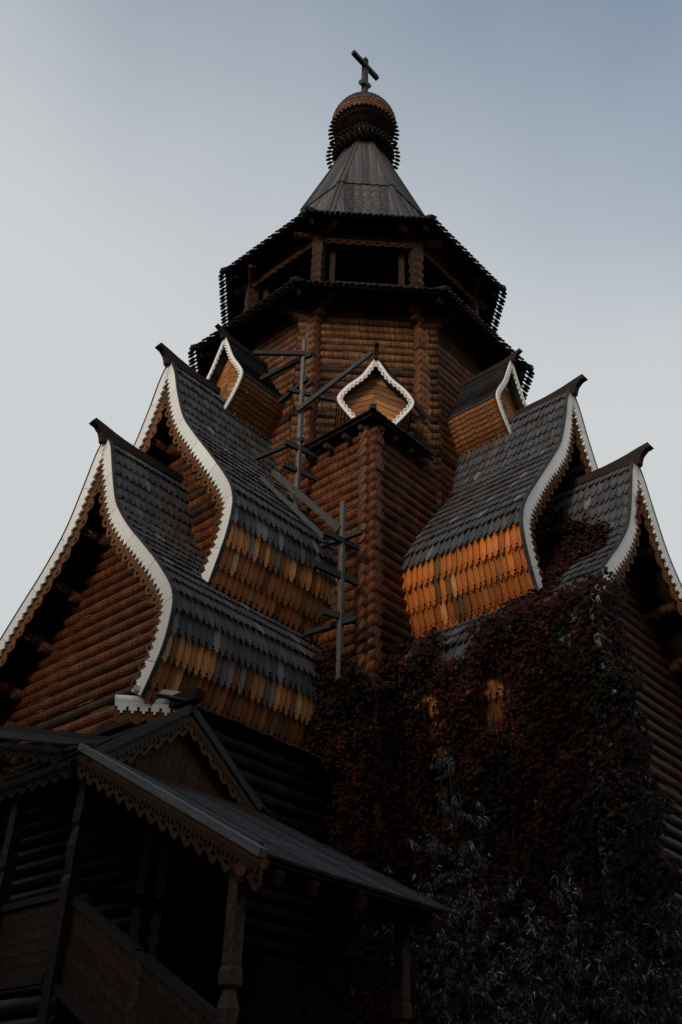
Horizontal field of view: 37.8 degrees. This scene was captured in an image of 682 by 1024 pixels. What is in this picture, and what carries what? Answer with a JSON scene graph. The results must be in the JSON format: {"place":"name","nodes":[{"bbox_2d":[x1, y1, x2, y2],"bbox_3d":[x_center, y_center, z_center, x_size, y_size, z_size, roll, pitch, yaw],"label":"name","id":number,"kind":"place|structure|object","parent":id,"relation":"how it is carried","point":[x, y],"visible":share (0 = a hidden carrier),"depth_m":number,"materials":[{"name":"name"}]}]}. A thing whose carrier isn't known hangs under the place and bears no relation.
{"place":"outdoors","nodes":[
{"label":"outdoors","id":0,"kind":"place"},
{"bbox_2d":[0,0,681,637],"label":"sky","id":1,"kind":"structure","parent":0,"point":[147,147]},
{"label":"ground","id":2,"kind":"structure","parent":0,"visible":0},
{"bbox_2d":[0,688,458,1023],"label":"covered porch","id":3,"kind":"object","parent":2,"relation":"on","point":[75,955],"visible":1,"depth_m":13.96,"materials":[{"name":"brown wood"}]},
{"bbox_2d":[0,49,681,1023],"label":"wooden church","id":4,"kind":"structure","parent":2,"relation":"on","point":[448,463],"depth_m":21.70,"materials":[{"name":"brown wood"}]},
{"bbox_2d":[259,469,362,680],"bbox_3d":[-0.791,0.966,21.132,2.625,5.770,1.054,-10,-36,17],"label":"scaffold pole","id":5,"kind":"object","parent":4,"relation":"attached to","point":[342,538],"visible":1,"depth_m":20.95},
{"bbox_2d":[254,339,372,509],"bbox_3d":[-0.760,-2.057,24.725,3.212,5.802,1.029,-6,-35,11],"label":"scaffold pole","id":6,"kind":"object","parent":4,"relation":"attached to","point":[302,393],"visible":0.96,"depth_m":25.13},
{"bbox_2d":[299,632,410,1023],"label":"creeper","id":7,"kind":"object","parent":4,"relation":"attached to","point":[343,740],"visible":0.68,"depth_m":18.36,"materials":[{"name":"red plant"}]},
{"bbox_2d":[434,770,486,828],"bbox_3d":[2.265,5.397,18.679,1.021,0.945,0.320,-25,-43,34],"label":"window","id":8,"kind":"structure","parent":4,"relation":"in","point":[444,787],"depth_m":18.91,"materials":[{"name":"brown wood"}]},
{"bbox_2d":[384,567,681,1023],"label":"creeper","id":9,"kind":"object","parent":4,"relation":"attached to","point":[647,809],"visible":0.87,"depth_m":17.18,"materials":[{"name":"red plant"}]},
{"bbox_2d":[499,491,640,608],"bbox_3d":[4.901,0.599,21.426,2.542,3.994,2.769,-24,-42,33],"label":"creeper","id":10,"kind":"object","parent":4,"relation":"attached to","point":[549,527],"visible":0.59,"depth_m":21.89,"materials":[{"name":"red plant"}]},
{"bbox_2d":[370,734,556,1023],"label":"silver leaved tree","id":11,"kind":"object","parent":2,"relation":"on","point":[462,943],"visible":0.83,"depth_m":14.77,"materials":[{"name":"green plant"}]},
{"bbox_2d":[496,852,658,1023],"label":"silver leaved tree","id":12,"kind":"object","parent":2,"relation":"on","point":[603,999],"visible":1,"depth_m":12.41,"materials":[{"name":"green plant"}]},
{"bbox_2d":[624,880,681,1023],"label":"silver leaved tree","id":13,"kind":"object","parent":2,"relation":"on","point":[663,940],"visible":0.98,"depth_m":12.76,"materials":[{"name":"green plant"}]}
]}

